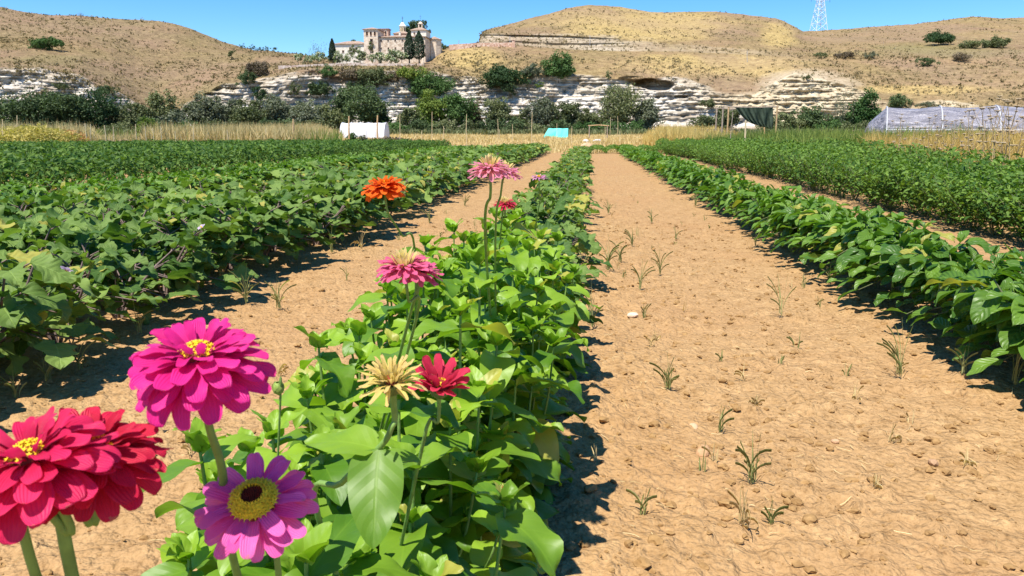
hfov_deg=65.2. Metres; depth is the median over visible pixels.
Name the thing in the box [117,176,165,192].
pepper plant
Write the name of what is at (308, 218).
eggplant plant
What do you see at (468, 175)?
eggplant plant
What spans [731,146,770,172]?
bush plant
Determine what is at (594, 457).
grass tuft
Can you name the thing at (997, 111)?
dry umbel
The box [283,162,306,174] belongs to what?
pepper plant
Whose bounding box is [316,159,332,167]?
pepper plant
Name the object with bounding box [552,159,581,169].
eggplant plant
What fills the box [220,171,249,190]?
pepper plant
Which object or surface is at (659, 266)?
grass tuft
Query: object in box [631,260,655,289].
grass tuft
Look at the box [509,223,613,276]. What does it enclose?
eggplant plant
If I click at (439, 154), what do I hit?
eggplant plant
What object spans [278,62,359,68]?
road wall
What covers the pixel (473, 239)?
zinnia plant
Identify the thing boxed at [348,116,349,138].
wooden post
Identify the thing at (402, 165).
eggplant plant
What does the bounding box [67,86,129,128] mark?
tree
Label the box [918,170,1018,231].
bush plant
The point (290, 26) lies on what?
sky
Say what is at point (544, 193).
eggplant plant
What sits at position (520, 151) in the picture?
eggplant plant
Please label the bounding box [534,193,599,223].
eggplant plant
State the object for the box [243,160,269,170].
pepper plant
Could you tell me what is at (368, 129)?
plant tunnel
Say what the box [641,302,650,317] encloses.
grass tuft
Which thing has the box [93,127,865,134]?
undergrowth
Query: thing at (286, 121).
bush
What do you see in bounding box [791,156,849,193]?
bush plant
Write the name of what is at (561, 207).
eggplant plant
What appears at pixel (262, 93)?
hill bush
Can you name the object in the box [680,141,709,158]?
bush plant
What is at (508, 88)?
hill bush
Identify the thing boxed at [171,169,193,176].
pepper plant
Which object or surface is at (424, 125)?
bush
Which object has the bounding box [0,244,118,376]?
eggplant plant
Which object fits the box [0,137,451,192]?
crop field
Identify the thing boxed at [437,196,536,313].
zinnia plant
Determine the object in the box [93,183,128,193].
pepper plant
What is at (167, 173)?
pepper plant
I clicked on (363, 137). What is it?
grey weed
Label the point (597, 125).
goal frame
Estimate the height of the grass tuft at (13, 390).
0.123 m
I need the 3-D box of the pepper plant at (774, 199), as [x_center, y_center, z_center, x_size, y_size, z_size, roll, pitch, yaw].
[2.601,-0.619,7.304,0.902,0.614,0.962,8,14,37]
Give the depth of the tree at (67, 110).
229.17 m
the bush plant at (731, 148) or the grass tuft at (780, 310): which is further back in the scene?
the bush plant at (731, 148)
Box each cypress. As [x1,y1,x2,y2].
[328,38,335,63]
[404,31,414,62]
[413,31,425,62]
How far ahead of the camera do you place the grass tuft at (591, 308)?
4.34 m
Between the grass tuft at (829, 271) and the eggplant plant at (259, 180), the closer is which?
the grass tuft at (829, 271)
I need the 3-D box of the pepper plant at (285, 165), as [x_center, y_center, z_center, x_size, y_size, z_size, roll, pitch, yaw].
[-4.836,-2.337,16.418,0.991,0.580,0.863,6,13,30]
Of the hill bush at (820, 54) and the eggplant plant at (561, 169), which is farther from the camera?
the hill bush at (820, 54)
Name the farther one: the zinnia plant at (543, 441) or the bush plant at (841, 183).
the bush plant at (841, 183)
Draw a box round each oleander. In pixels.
[294,53,304,64]
[303,53,312,63]
[308,51,327,62]
[333,50,342,62]
[340,53,354,61]
[352,47,370,62]
[367,54,377,62]
[376,52,385,62]
[384,49,399,62]
[395,50,408,60]
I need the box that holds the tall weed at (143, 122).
[134,116,156,136]
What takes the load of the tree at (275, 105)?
on the ground at (626, 185)
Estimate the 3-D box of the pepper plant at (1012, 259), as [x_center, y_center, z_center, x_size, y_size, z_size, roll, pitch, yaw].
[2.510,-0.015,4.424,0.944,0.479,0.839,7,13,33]
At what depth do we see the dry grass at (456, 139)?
72.71 m
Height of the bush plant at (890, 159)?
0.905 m
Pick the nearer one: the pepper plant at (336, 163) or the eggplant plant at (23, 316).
the eggplant plant at (23, 316)
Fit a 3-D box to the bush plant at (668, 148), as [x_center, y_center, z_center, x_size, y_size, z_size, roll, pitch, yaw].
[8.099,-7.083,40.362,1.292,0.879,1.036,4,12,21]
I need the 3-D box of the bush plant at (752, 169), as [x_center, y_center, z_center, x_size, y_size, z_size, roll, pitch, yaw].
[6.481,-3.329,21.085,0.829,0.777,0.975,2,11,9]
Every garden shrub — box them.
[348,44,356,58]
[367,41,373,52]
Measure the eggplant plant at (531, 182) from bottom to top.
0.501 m
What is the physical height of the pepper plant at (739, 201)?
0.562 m
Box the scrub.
[0,5,1023,108]
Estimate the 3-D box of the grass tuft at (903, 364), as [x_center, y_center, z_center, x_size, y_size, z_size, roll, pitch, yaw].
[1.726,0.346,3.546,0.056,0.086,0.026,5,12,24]
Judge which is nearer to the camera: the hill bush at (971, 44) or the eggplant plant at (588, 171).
the eggplant plant at (588, 171)
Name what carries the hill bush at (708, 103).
on the hills
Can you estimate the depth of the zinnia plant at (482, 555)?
1.55 m
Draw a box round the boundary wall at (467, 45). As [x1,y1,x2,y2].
[449,42,511,49]
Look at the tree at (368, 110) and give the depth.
259.29 m
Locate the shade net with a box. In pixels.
[735,107,772,128]
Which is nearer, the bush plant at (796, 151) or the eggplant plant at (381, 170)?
the eggplant plant at (381, 170)
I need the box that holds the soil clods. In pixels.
[0,219,1023,575]
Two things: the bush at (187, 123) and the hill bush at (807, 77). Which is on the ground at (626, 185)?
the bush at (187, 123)
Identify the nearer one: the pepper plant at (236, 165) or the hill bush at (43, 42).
the pepper plant at (236, 165)
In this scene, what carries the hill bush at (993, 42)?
on the hills
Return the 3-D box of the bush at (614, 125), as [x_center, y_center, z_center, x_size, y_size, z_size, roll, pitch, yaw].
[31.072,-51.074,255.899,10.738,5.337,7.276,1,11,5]
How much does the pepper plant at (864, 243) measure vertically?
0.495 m
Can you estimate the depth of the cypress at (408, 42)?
315.87 m
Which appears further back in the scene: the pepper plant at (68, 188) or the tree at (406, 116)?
the tree at (406, 116)
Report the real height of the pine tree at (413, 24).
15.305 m
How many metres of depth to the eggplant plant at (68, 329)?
4.02 m
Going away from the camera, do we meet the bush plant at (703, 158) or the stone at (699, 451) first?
the stone at (699, 451)
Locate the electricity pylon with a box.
[809,0,827,30]
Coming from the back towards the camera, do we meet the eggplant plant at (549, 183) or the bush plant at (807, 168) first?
the bush plant at (807, 168)
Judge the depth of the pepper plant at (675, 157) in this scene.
19.67 m
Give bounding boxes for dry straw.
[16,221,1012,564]
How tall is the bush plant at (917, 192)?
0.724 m
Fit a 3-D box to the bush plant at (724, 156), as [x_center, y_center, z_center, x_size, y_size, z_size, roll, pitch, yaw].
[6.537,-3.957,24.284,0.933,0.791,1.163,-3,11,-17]
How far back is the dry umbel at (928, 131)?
16.58 m
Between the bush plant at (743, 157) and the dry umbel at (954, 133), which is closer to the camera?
the dry umbel at (954, 133)
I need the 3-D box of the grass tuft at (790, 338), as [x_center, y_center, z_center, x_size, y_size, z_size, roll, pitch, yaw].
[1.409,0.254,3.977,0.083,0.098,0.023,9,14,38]
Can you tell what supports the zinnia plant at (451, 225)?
on the ground at (626, 185)
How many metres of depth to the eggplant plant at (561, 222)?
6.60 m
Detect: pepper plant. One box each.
[0,177,48,196]
[0,181,28,196]
[0,186,9,198]
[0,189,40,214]
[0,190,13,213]
[12,189,73,207]
[17,174,76,194]
[41,191,75,206]
[52,178,92,190]
[55,179,121,206]
[57,186,94,201]
[69,178,113,190]
[88,170,145,184]
[88,179,121,186]
[90,176,159,195]
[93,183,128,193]
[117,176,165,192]
[131,172,158,181]
[145,184,166,197]
[147,171,204,190]
[155,177,186,191]
[158,171,185,181]
[171,168,204,177]
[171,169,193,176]
[177,177,207,190]
[181,170,224,184]
[184,168,211,176]
[189,175,215,191]
[191,164,226,175]
[200,169,233,188]
[219,163,241,171]
[219,172,242,182]
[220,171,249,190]
[223,163,250,172]
[226,162,259,170]
[228,166,267,181]
[233,162,279,183]
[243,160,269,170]
[244,168,270,184]
[260,165,285,179]
[264,160,299,175]
[277,162,301,171]
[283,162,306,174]
[292,160,313,175]
[304,154,331,159]
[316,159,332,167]
[318,158,338,168]
[325,155,346,165]
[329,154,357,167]
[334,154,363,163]
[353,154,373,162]
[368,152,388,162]
[640,152,669,168]
[645,152,679,167]
[646,159,666,175]
[654,157,683,174]
[656,160,680,173]
[657,156,679,170]
[657,161,678,179]
[659,158,693,175]
[660,161,689,177]
[664,160,699,177]
[665,156,699,162]
[667,160,714,181]
[667,162,705,188]
[672,165,714,187]
[675,166,718,190]
[678,167,723,192]
[684,168,731,197]
[692,169,747,196]
[693,165,745,193]
[693,173,751,197]
[696,173,745,201]
[697,176,746,204]
[702,179,753,212]
[707,173,766,202]
[709,181,763,215]
[719,181,797,219]
[722,184,808,224]
[725,185,768,209]
[729,185,773,210]
[729,190,780,219]
[740,193,807,232]
[746,186,839,239]
[752,187,842,231]
[754,197,851,251]
[770,205,887,264]
[777,204,891,247]
[799,210,954,288]
[801,208,939,282]
[806,205,914,261]
[827,218,995,306]
[827,229,937,299]
[873,243,1023,306]
[881,239,1023,329]
[906,255,1023,346]
[923,265,1023,367]
[940,262,1023,375]
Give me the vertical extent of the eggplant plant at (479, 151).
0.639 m
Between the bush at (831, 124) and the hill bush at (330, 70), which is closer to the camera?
the bush at (831, 124)
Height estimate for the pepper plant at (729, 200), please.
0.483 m
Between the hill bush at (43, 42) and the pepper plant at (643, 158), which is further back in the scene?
the hill bush at (43, 42)
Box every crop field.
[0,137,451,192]
[589,144,668,152]
[654,136,1023,169]
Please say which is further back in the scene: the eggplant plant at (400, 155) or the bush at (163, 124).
the bush at (163, 124)
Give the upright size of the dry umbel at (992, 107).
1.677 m
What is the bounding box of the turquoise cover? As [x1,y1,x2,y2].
[544,128,567,137]
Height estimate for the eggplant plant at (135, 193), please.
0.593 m
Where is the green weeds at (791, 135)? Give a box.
[688,120,1004,145]
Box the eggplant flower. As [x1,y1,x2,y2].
[60,266,72,271]
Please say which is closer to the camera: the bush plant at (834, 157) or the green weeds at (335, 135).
the bush plant at (834, 157)
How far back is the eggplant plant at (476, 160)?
17.17 m
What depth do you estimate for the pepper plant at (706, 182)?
11.65 m
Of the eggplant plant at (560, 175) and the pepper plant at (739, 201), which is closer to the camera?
the pepper plant at (739, 201)
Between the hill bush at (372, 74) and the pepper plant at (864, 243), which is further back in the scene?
the hill bush at (372, 74)
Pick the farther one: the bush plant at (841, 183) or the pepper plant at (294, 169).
the pepper plant at (294, 169)
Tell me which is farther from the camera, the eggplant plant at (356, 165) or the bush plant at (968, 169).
the eggplant plant at (356, 165)
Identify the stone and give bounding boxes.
[627,312,637,317]
[690,423,697,428]
[696,445,709,456]
[831,439,838,443]
[928,459,938,465]
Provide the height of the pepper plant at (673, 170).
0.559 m
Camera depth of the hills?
309.26 m
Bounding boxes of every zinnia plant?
[0,406,173,575]
[128,317,359,575]
[141,376,339,575]
[141,530,216,575]
[175,426,332,568]
[194,452,318,575]
[248,353,516,575]
[259,354,563,575]
[273,247,448,496]
[279,317,394,453]
[314,175,470,435]
[348,269,466,377]
[354,290,541,570]
[371,245,534,477]
[374,230,500,348]
[401,218,473,346]
[421,323,569,575]
[428,420,555,575]
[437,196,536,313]
[443,153,585,415]
[458,294,586,504]
[473,174,546,347]
[484,227,589,415]
[505,219,600,376]
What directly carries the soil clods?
on the ground at (626, 185)
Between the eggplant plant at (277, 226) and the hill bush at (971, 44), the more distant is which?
the hill bush at (971, 44)
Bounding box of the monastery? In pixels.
[362,16,441,62]
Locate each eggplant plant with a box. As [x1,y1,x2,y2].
[0,191,103,249]
[0,205,34,249]
[0,207,123,265]
[0,212,109,294]
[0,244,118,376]
[0,247,167,359]
[0,278,22,296]
[4,194,61,249]
[10,228,207,324]
[21,191,138,224]
[29,199,180,265]
[56,188,162,221]
[83,200,211,249]
[83,217,258,298]
[94,181,196,213]
[114,180,215,208]
[117,208,268,281]
[120,189,251,226]
[144,199,304,270]
[161,191,257,217]
[164,187,210,197]
[168,173,258,197]
[183,192,335,263]
[197,187,276,206]
[204,180,264,192]
[205,182,282,205]
[217,187,333,251]
[240,180,282,192]
[240,181,297,204]
[242,176,299,192]
[243,178,294,192]
[261,184,376,244]
[270,169,316,182]
[279,165,400,232]
[281,168,322,182]
[281,178,387,238]
[293,165,342,180]
[300,165,413,221]
[307,161,360,177]
[313,169,349,180]
[314,174,362,188]
[325,162,371,169]
[330,165,367,174]
[337,161,382,170]
[350,166,402,178]
[353,170,431,213]
[358,172,433,199]
[360,161,394,168]
[365,172,429,206]
[368,168,410,178]
[370,164,420,172]
[377,153,418,162]
[379,165,450,194]
[387,156,410,162]
[390,153,420,161]
[394,151,430,158]
[396,161,457,190]
[402,159,433,168]
[405,160,437,171]
[411,176,437,204]
[412,155,460,162]
[414,151,444,156]
[415,156,449,162]
[417,171,459,194]
[418,167,467,189]
[422,149,454,155]
[423,161,471,188]
[425,159,478,179]
[429,164,476,192]
[434,156,478,170]
[435,158,478,177]
[447,154,497,175]
[450,154,484,160]
[451,240,596,287]
[453,151,498,161]
[461,165,474,185]
[461,221,587,283]
[473,148,507,160]
[476,150,515,161]
[482,148,519,163]
[487,149,513,164]
[488,192,585,231]
[489,147,519,163]
[496,147,524,159]
[501,221,582,262]
[503,213,584,252]
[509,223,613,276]
[510,196,589,234]
[512,188,592,225]
[515,199,590,229]
[524,174,576,195]
[529,172,581,191]
[529,187,596,213]
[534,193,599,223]
[536,178,593,201]
[537,189,576,200]
[538,171,586,184]
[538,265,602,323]
[540,174,585,194]
[540,183,591,204]
[542,184,602,209]
[543,170,587,182]
[545,162,573,172]
[546,165,594,181]
[547,167,574,175]
[547,170,593,194]
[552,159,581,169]
[553,166,582,172]
[553,166,589,183]
[558,156,593,169]
[558,159,591,175]
[568,153,591,164]
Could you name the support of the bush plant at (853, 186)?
on the ground at (626, 185)
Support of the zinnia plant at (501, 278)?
on the ground at (626, 185)
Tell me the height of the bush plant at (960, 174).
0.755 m
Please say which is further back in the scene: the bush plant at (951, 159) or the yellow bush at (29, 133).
the yellow bush at (29, 133)
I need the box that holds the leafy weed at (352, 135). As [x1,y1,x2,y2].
[346,132,358,139]
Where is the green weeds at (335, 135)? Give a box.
[3,124,350,141]
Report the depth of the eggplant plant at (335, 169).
13.18 m
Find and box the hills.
[0,5,1023,129]
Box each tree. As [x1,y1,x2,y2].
[0,92,38,124]
[6,86,67,125]
[36,90,90,125]
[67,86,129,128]
[94,105,123,128]
[116,102,160,126]
[144,88,179,121]
[154,108,191,126]
[176,90,220,125]
[201,95,241,124]
[227,97,271,123]
[256,93,293,123]
[280,98,326,123]
[308,40,325,57]
[312,104,345,129]
[328,86,359,129]
[339,78,397,122]
[372,104,393,122]
[394,106,425,129]
[406,20,430,32]
[414,88,447,125]
[438,93,481,128]
[466,102,483,124]
[478,96,512,123]
[507,107,531,128]
[524,96,559,127]
[551,100,586,127]
[583,107,607,127]
[589,82,644,126]
[630,97,664,129]
[686,114,725,128]
[714,106,740,128]
[773,111,808,128]
[790,104,829,128]
[820,88,857,124]
[824,113,852,127]
[845,87,881,128]
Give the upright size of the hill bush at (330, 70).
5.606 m
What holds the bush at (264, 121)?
on the ground at (626, 185)
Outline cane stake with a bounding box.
[466,114,466,143]
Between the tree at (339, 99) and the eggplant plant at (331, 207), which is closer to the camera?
the eggplant plant at (331, 207)
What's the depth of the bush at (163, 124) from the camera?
235.04 m
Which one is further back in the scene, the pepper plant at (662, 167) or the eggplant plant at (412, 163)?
the pepper plant at (662, 167)
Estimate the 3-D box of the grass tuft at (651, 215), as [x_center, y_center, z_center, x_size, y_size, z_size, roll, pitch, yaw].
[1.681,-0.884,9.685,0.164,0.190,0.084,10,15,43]
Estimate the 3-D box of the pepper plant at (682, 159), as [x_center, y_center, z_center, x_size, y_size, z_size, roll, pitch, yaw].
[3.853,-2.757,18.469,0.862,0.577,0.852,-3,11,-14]
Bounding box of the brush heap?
[370,136,418,141]
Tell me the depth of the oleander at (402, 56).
314.86 m
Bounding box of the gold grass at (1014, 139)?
[856,125,1023,167]
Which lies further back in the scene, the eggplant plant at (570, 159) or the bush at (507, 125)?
the bush at (507, 125)
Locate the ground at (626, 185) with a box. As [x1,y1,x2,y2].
[0,135,1023,575]
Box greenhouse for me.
[865,105,1023,134]
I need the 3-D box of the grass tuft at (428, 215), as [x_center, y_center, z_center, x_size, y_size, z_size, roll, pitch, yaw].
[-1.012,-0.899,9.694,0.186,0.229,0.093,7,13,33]
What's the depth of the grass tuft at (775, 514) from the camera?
2.16 m
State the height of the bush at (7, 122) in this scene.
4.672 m
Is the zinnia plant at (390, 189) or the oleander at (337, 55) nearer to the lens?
the zinnia plant at (390, 189)
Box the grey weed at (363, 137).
[358,134,367,140]
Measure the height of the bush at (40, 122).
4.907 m
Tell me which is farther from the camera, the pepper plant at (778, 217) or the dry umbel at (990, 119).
the dry umbel at (990, 119)
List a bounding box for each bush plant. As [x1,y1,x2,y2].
[661,140,679,155]
[671,140,685,157]
[675,139,696,158]
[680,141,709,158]
[688,142,704,161]
[689,142,726,163]
[697,143,722,163]
[697,145,724,164]
[702,146,716,165]
[706,144,726,162]
[707,143,729,167]
[710,144,740,168]
[714,143,755,169]
[714,144,742,167]
[718,145,742,168]
[724,145,745,170]
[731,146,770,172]
[736,146,758,173]
[739,149,771,175]
[740,143,784,175]
[740,147,762,174]
[743,148,782,176]
[748,145,797,178]
[748,148,780,177]
[757,147,803,179]
[764,141,808,155]
[768,148,798,182]
[769,146,804,180]
[772,147,825,184]
[772,149,820,185]
[773,142,816,154]
[775,145,819,183]
[777,143,825,154]
[785,149,836,190]
[786,145,844,191]
[790,150,840,183]
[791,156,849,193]
[803,150,857,195]
[808,147,856,178]
[812,147,863,172]
[814,147,864,161]
[815,156,863,197]
[821,150,892,199]
[828,154,929,205]
[833,144,875,159]
[834,149,878,178]
[834,154,891,173]
[835,150,896,189]
[838,158,927,207]
[841,158,886,202]
[842,149,937,211]
[844,145,894,161]
[855,146,925,170]
[870,152,945,199]
[871,155,950,213]
[875,150,922,167]
[885,150,931,165]
[885,164,974,216]
[889,146,966,169]
[897,158,964,200]
[900,149,961,173]
[902,159,985,204]
[904,167,1014,225]
[913,163,993,221]
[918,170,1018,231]
[921,151,964,170]
[925,153,1010,199]
[927,154,965,171]
[935,157,1015,191]
[941,151,997,168]
[945,174,1022,235]
[954,155,1022,202]
[963,157,1023,240]
[965,150,1023,214]
[971,155,1016,170]
[971,161,1021,212]
[973,150,1023,220]
[973,157,1022,186]
[976,179,1023,239]
[980,186,1023,232]
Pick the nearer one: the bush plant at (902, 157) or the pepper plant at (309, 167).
the bush plant at (902, 157)
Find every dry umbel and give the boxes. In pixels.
[892,114,909,150]
[901,122,921,151]
[923,115,937,156]
[928,123,944,150]
[930,115,953,153]
[944,116,965,156]
[954,117,984,157]
[959,111,982,161]
[960,107,982,167]
[969,110,1008,163]
[970,102,987,158]
[971,120,996,154]
[975,107,1001,157]
[977,99,1013,165]
[991,95,1023,164]
[991,111,1017,164]
[995,98,1023,167]
[996,98,1014,165]
[1015,120,1023,158]
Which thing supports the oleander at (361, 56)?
on the hills
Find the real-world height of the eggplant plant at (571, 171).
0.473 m
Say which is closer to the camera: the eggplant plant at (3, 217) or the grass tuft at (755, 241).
the eggplant plant at (3, 217)
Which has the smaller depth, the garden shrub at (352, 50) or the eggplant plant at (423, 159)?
the eggplant plant at (423, 159)
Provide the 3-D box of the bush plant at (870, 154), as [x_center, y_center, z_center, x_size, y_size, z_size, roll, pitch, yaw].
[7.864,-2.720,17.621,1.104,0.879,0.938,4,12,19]
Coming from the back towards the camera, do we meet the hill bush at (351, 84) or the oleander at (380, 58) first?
the oleander at (380, 58)
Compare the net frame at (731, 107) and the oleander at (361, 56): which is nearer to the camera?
the net frame at (731, 107)
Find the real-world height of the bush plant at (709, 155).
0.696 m
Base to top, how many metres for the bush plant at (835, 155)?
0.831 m
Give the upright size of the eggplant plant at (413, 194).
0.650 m
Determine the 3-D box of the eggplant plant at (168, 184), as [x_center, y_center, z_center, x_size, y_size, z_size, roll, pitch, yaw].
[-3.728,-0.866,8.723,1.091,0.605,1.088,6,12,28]
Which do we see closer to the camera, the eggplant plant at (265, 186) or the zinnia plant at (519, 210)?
the zinnia plant at (519, 210)
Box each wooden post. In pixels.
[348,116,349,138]
[376,115,377,138]
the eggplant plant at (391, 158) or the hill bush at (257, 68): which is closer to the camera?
the eggplant plant at (391, 158)
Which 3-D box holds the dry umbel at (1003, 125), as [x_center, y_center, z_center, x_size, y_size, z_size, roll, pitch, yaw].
[7.746,-2.170,12.631,0.166,1.628,0.477,1,11,4]
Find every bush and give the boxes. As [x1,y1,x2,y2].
[0,120,31,127]
[0,122,87,142]
[27,36,64,49]
[39,119,67,127]
[52,80,70,90]
[58,127,91,140]
[96,84,120,95]
[103,121,133,129]
[132,116,168,128]
[174,119,205,127]
[199,118,226,126]
[227,118,250,127]
[228,49,236,59]
[235,69,256,85]
[243,60,269,75]
[249,117,276,125]
[250,86,266,100]
[276,117,303,125]
[289,82,301,94]
[305,80,335,97]
[306,119,329,128]
[316,63,338,78]
[338,66,357,78]
[345,81,365,91]
[355,67,394,85]
[382,121,409,130]
[384,71,401,81]
[396,66,427,79]
[405,68,455,96]
[407,118,439,131]
[432,119,457,130]
[452,119,480,130]
[474,118,504,129]
[479,63,532,88]
[498,116,526,130]
[500,82,516,96]
[516,122,546,130]
[520,63,545,78]
[535,81,543,87]
[540,49,575,82]
[542,119,573,129]
[568,121,598,129]
[594,120,619,129]
[605,71,612,78]
[615,119,644,130]
[698,98,714,109]
[755,123,791,130]
[801,74,813,79]
[813,52,827,57]
[813,119,844,129]
[833,50,858,58]
[838,120,868,129]
[863,51,878,57]
[888,93,912,107]
[914,101,939,107]
[915,57,940,65]
[923,28,955,44]
[951,51,972,59]
[957,39,982,48]
[981,34,1011,47]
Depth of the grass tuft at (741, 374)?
3.43 m
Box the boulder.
[581,142,592,146]
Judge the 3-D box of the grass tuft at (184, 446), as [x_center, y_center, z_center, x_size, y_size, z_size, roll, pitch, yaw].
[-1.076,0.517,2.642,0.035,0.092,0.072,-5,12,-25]
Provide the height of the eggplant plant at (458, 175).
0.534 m
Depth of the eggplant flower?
2.52 m
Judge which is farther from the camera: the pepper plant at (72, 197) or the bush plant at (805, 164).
the bush plant at (805, 164)
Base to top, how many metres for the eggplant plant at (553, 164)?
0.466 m
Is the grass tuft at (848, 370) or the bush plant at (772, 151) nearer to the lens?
the grass tuft at (848, 370)
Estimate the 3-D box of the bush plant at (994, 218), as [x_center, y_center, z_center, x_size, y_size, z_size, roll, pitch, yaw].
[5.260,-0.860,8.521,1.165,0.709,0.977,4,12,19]
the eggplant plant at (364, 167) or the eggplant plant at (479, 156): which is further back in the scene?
the eggplant plant at (479, 156)
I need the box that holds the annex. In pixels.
[335,41,364,62]
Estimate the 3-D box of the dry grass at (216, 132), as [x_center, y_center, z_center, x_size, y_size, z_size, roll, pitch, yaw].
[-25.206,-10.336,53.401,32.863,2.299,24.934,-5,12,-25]
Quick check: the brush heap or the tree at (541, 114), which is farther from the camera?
the tree at (541, 114)
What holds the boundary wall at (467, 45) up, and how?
on the hills
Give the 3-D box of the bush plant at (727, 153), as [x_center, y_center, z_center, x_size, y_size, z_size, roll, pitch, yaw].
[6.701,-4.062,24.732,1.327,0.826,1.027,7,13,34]
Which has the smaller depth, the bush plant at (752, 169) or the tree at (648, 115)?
the bush plant at (752, 169)
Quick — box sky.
[0,0,1023,56]
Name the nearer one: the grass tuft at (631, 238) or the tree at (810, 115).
the grass tuft at (631, 238)
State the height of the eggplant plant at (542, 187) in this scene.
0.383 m
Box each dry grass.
[0,119,344,141]
[343,133,663,152]
[638,123,737,148]
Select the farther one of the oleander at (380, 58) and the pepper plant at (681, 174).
the oleander at (380, 58)
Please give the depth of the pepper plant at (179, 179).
12.37 m
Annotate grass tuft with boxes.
[0,370,26,397]
[33,359,53,380]
[72,339,95,369]
[119,303,152,332]
[181,438,192,457]
[193,250,241,276]
[228,265,258,302]
[265,279,296,308]
[276,360,288,375]
[328,230,335,252]
[350,230,366,249]
[420,207,432,222]
[579,252,594,263]
[580,287,603,326]
[590,447,597,461]
[595,237,623,270]
[609,238,627,261]
[624,229,634,245]
[626,489,656,514]
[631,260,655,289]
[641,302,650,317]
[644,335,654,345]
[647,209,657,222]
[649,353,679,388]
[651,250,672,273]
[699,442,705,471]
[701,441,718,462]
[715,349,722,360]
[718,405,733,432]
[727,481,758,531]
[734,369,744,379]
[735,434,771,483]
[748,231,761,245]
[748,395,764,405]
[761,501,788,524]
[766,276,796,314]
[786,330,802,348]
[801,274,808,287]
[822,263,837,278]
[842,364,851,375]
[852,381,863,399]
[873,473,882,488]
[876,324,912,375]
[888,423,901,442]
[894,362,908,374]
[906,411,913,423]
[947,342,977,373]
[959,448,976,466]
[1012,326,1023,384]
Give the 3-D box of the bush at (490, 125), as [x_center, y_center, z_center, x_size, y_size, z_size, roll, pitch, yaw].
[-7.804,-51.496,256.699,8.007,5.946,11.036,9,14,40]
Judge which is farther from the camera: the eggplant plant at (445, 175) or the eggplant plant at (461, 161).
the eggplant plant at (461, 161)
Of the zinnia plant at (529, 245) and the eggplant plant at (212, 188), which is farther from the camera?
the eggplant plant at (212, 188)
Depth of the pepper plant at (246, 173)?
14.79 m
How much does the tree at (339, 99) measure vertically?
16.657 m
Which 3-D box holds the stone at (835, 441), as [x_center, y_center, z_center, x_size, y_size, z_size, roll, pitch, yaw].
[1.110,0.528,2.751,0.028,0.017,0.032,3,0,14]
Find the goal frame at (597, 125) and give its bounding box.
[588,125,608,137]
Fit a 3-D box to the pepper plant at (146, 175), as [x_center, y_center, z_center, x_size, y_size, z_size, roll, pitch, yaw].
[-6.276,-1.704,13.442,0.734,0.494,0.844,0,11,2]
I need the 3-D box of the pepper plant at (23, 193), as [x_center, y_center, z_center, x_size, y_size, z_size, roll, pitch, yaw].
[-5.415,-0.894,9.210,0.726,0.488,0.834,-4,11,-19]
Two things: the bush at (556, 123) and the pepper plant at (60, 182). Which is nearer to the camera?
the pepper plant at (60, 182)
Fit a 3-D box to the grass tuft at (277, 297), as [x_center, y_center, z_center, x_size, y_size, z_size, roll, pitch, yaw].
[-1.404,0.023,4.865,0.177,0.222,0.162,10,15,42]
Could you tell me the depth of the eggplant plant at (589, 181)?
13.27 m
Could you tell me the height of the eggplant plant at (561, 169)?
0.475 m
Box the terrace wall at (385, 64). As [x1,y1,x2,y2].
[360,63,420,65]
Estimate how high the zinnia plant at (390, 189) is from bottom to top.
0.990 m
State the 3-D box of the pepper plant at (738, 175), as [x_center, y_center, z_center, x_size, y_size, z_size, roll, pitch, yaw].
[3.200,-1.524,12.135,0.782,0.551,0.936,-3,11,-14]
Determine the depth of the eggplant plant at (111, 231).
4.96 m
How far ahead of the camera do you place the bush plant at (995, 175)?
10.34 m
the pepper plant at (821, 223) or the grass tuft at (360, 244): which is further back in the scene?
the grass tuft at (360, 244)
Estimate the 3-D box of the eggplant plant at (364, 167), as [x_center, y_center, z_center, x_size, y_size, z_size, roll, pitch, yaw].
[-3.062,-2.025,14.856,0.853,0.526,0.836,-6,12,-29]
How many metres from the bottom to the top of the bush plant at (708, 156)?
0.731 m
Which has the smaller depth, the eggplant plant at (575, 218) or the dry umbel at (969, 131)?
the eggplant plant at (575, 218)
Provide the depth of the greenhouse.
50.30 m
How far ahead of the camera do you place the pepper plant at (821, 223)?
6.04 m
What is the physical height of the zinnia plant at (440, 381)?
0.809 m
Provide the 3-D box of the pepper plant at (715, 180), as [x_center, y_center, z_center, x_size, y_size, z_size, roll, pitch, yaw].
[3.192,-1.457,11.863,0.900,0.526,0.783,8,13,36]
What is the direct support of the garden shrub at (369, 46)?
on the hills
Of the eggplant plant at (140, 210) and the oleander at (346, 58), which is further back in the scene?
the oleander at (346, 58)
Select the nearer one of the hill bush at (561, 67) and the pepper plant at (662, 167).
the pepper plant at (662, 167)
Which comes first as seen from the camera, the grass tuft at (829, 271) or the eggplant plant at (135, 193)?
the grass tuft at (829, 271)
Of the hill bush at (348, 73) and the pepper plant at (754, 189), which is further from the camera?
the hill bush at (348, 73)
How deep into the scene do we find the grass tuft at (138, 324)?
4.26 m
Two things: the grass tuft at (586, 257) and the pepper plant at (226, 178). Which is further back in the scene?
the pepper plant at (226, 178)
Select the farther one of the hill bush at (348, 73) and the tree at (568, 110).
the hill bush at (348, 73)
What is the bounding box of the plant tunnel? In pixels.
[340,122,389,137]
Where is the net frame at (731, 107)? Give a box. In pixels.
[714,106,778,133]
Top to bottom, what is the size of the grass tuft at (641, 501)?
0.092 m
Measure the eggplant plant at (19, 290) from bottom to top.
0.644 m
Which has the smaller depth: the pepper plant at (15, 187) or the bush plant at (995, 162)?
the pepper plant at (15, 187)

